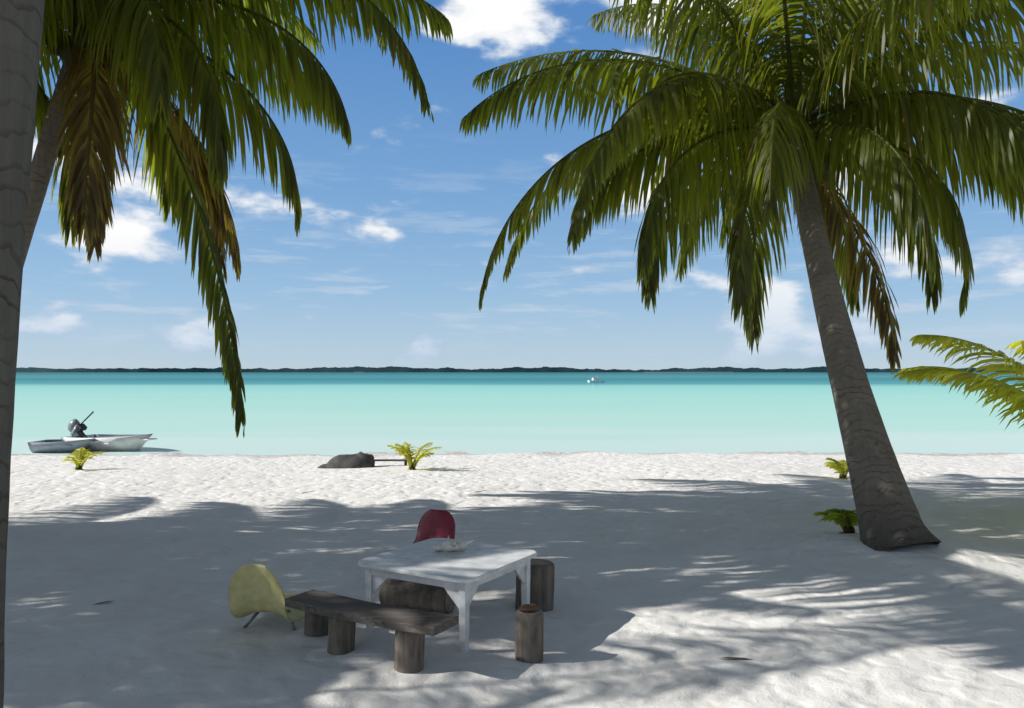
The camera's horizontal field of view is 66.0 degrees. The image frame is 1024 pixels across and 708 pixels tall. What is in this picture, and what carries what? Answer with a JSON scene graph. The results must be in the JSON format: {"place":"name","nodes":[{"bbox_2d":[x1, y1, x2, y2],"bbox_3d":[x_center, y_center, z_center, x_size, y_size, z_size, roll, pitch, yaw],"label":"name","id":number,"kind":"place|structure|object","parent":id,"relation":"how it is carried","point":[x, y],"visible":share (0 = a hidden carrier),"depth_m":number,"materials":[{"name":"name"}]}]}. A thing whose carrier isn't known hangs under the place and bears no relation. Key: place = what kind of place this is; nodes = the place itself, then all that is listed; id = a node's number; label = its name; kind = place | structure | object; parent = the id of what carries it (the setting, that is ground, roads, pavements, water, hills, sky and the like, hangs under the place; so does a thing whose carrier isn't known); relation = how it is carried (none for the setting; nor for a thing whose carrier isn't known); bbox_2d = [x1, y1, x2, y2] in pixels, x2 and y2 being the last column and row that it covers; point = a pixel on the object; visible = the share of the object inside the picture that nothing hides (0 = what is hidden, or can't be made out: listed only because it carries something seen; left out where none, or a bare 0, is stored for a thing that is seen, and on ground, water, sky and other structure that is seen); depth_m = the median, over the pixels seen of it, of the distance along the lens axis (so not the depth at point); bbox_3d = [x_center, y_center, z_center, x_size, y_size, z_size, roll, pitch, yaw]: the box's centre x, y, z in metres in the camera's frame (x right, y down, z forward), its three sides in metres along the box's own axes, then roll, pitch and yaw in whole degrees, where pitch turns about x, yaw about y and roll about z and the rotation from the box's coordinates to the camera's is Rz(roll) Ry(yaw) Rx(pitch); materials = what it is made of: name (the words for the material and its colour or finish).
{"place":"outdoors","nodes":[
{"label":"outdoors","id":0,"kind":"place"},
{"bbox_2d":[3,451,1023,707],"bbox_3d":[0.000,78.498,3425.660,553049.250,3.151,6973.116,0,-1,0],"label":"sand ground","id":1,"kind":"structure","parent":0,"point":[679,577],"depth_m":6.33,"materials":[{"name":"white sand"}]},
{"bbox_2d":[0,0,44,707],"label":"palm","id":2,"kind":"object","parent":1,"relation":"on","point":[21,26],"visible":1,"depth_m":2.37,"materials":[{"name":"brown plant"}]},
{"bbox_2d":[61,447,101,469],"bbox_3d":[-7.807,1.910,14.133,0.567,0.400,0.761,0,-1,19],"label":"seedling","id":3,"kind":"object","parent":1,"relation":"on","point":[80,460],"visible":0.98,"depth_m":14.24,"materials":[{"name":"green plant"}]},
{"bbox_2d":[34,0,170,162],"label":"palm","id":4,"kind":"object","parent":1,"relation":"on","point":[43,102],"visible":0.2,"depth_m":7.98,"materials":[{"name":"green plant"}]},
{"bbox_2d":[23,0,452,436],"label":"palm","id":5,"kind":"object","parent":1,"relation":"on","point":[151,72],"depth_m":8.34,"materials":[{"name":"green plant"}]},
{"bbox_2d":[228,564,304,621],"bbox_3d":[-1.600,1.569,5.291,0.400,0.412,0.519,0,-1,12],"label":"yellow chair","id":6,"kind":"object","parent":1,"relation":"on","point":[253,588],"visible":0.92,"depth_m":5.11,"materials":[{"name":"fabric"}]},
{"bbox_2d":[243,609,295,630],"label":"chair legs","id":7,"kind":"object","parent":6,"relation":"attached to","point":[256,614],"visible":0.29,"depth_m":5.28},
{"bbox_2d":[304,591,328,636],"bbox_3d":[-1.263,1.715,5.123,0.172,0.315,0.161,0,-1,0],"label":"bench leg","id":8,"kind":"object","parent":1,"relation":"on","point":[315,625],"visible":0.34,"depth_m":5.05,"materials":[{"name":"brown wood"}]},
{"bbox_2d":[327,617,355,654],"bbox_3d":[-1.042,1.717,4.822,0.173,0.295,0.172,0,-1,0],"label":"bench leg","id":9,"kind":"object","parent":1,"relation":"on","point":[341,636],"visible":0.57,"depth_m":4.75,"materials":[{"name":"brown wood"}]},
{"bbox_2d":[317,452,374,468],"bbox_3d":[-3.127,2.021,14.907,1.084,0.348,0.589,0,-1,0],"label":"beach rock","id":10,"kind":"object","parent":1,"relation":"on","point":[361,460],"visible":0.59,"depth_m":14.76,"materials":[{"name":"grey stone"}]},
{"bbox_2d":[374,459,406,465],"bbox_3d":[-2.376,2.111,15.181,0.774,0.152,0.140,0,-1,0],"label":"bench","id":11,"kind":"object","parent":1,"relation":"on","point":[405,462],"visible":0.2,"depth_m":15.16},
{"bbox_2d":[394,630,424,673],"bbox_3d":[-0.593,1.719,4.562,0.179,0.295,0.179,0,-1,0],"label":"bench leg","id":12,"kind":"object","parent":1,"relation":"on","point":[409,654],"visible":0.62,"depth_m":4.48,"materials":[{"name":"brown wood"}]},
{"bbox_2d":[285,589,457,635],"bbox_3d":[-0.865,1.554,4.747,1.137,0.063,0.258,-1,-1,29],"label":"bench plank","id":13,"kind":"object","parent":12,"relation":"on","point":[397,618],"visible":1,"depth_m":4.67,"materials":[{"name":"brown wood"}]},
{"bbox_2d":[386,442,441,469],"bbox_3d":[-1.737,1.864,14.305,0.988,0.495,0.843,0,-1,0],"label":"seedling","id":14,"kind":"object","parent":1,"relation":"on","point":[405,450],"visible":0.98,"depth_m":14.22,"materials":[{"name":"green plant"}]},
{"bbox_2d":[379,579,455,613],"bbox_3d":[-0.680,1.748,5.682,0.543,0.214,0.209,-1,-1,23],"label":"lying log","id":15,"kind":"object","parent":1,"relation":"on","point":[412,595],"visible":0.72,"depth_m":5.59,"materials":[{"name":"brown wood"}]},
{"bbox_2d":[386,509,454,551],"bbox_3d":[-0.768,1.508,6.579,0.380,0.342,0.575,-1,-1,28],"label":"red chair","id":16,"kind":"object","parent":1,"relation":"on","point":[433,523],"visible":0.48,"depth_m":6.76,"materials":[{"name":"fabric"}]},
{"bbox_2d":[93,487,748,658],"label":"beach litter","id":17,"kind":"object","parent":1,"relation":"on","point":[454,510],"visible":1,"depth_m":4.66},
{"bbox_2d":[358,538,536,652],"bbox_3d":[-0.420,1.597,5.326,0.920,0.460,0.920,-1,-1,31],"label":"plastic table","id":18,"kind":"object","parent":1,"relation":"on","point":[460,576],"visible":0.92,"depth_m":5.15,"materials":[{"name":"white plastic"}]},
{"bbox_2d":[433,535,473,551],"bbox_3d":[-0.412,1.326,5.471,0.266,0.096,0.137,-1,-1,23],"label":"sea shell","id":19,"kind":"object","parent":18,"relation":"on","point":[448,545],"visible":1,"depth_m":5.45},
{"bbox_2d":[515,609,543,663],"bbox_3d":[0.103,1.702,4.706,0.173,0.337,0.170,0,-1,0],"label":"stump","id":20,"kind":"object","parent":1,"relation":"on","point":[529,635],"visible":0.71,"depth_m":4.63,"materials":[{"name":"brown wood"}]},
{"bbox_2d":[515,558,554,611],"bbox_3d":[0.167,1.701,5.717,0.287,0.389,0.277,0,-1,0],"label":"stump","id":21,"kind":"object","parent":1,"relation":"on","point":[542,573],"visible":0.6,"depth_m":5.61,"materials":[{"name":"brown wood"}]},
{"bbox_2d":[459,0,1023,550],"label":"palm","id":22,"kind":"object","parent":1,"relation":"on","point":[868,126],"depth_m":8.72,"materials":[{"name":"green plant"}]},
{"bbox_2d":[812,508,857,533],"bbox_3d":[3.337,1.679,7.847,0.533,0.256,0.584,0,-1,-16],"label":"seedling","id":23,"kind":"object","parent":1,"relation":"on","point":[846,520],"visible":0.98,"depth_m":7.79,"materials":[{"name":"green plant"}]},
{"bbox_2d":[823,457,847,478],"bbox_3d":[5.311,1.832,12.672,0.673,0.389,0.723,0,-1,0],"label":"seedling","id":24,"kind":"object","parent":1,"relation":"on","point":[840,467],"visible":0.8,"depth_m":12.59,"materials":[{"name":"green plant"}]},
{"bbox_2d":[893,334,1023,427],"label":"young palm","id":25,"kind":"object","parent":1,"relation":"on","point":[1007,393],"visible":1,"depth_m":8.85,"materials":[{"name":"green plant"}]},
{"bbox_2d":[11,372,1023,455],"bbox_3d":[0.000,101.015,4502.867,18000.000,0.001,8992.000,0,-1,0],"label":"lagoon water","id":26,"kind":"structure","parent":0,"point":[340,413],"depth_m":37.32,"materials":[{"name":"teal liquid"}]},
{"bbox_2d":[28,437,99,452],"bbox_3d":[-10.757,2.215,19.095,1.514,0.384,0.907,0,-1,0],"label":"grey dinghy","id":27,"kind":"object","parent":26,"relation":"on","point":[37,447],"visible":0.77,"depth_m":18.81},
{"bbox_2d":[42,441,100,446],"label":"grey dinghy thwarts","id":28,"kind":"object","parent":27,"relation":"attached to","point":[71,445],"visible":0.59,"depth_m":18.73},
{"bbox_2d":[61,434,152,450],"bbox_3d":[-9.850,2.212,19.556,2.400,0.538,1.150,0,-1,20],"label":"white skiff","id":29,"kind":"object","parent":26,"relation":"on","point":[127,442],"visible":0.69,"depth_m":19.16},
{"bbox_2d":[77,411,93,437],"bbox_3d":[-10.740,2.009,19.896,0.626,1.127,0.256,-1,-1,24],"label":"outboard motor","id":30,"kind":"object","parent":29,"relation":"attached to","point":[82,426],"visible":0.44,"depth_m":19.92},
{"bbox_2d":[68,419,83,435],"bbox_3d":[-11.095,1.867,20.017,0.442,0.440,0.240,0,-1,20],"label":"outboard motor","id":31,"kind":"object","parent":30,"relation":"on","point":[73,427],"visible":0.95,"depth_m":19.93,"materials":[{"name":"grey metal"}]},
{"bbox_2d":[102,438,156,443],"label":"white skiff thwarts","id":32,"kind":"object","parent":29,"relation":"attached to","point":[139,439],"visible":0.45,"depth_m":19.08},
{"bbox_2d":[16,366,1008,371],"bbox_3d":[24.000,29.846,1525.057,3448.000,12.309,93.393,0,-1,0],"label":"shore trees","id":33,"kind":"object","parent":26,"relation":"on","point":[449,369],"visible":0.67,"depth_m":1499.51,"materials":[{"name":"plant"}]},
{"bbox_2d":[587,378,604,381],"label":"launch","id":34,"kind":"object","parent":26,"relation":"on","point":[595,380],"visible":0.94,"depth_m":138.89,"materials":[{"name":"white"}]},
{"bbox_2d":[16,0,1023,369],"label":"sky","id":35,"kind":"structure","parent":0,"point":[386,264],"materials":[{"name":"blue"}]},
{"bbox_2d":[518,603,539,611],"bbox_3d":[0.107,1.516,4.707,0.121,0.036,0.115,-1,-1,26],"label":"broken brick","id":36,"kind":"object","parent":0,"point":[531,607],"visible":1,"depth_m":4.68,"materials":[{"name":"brown brick"}]}
]}

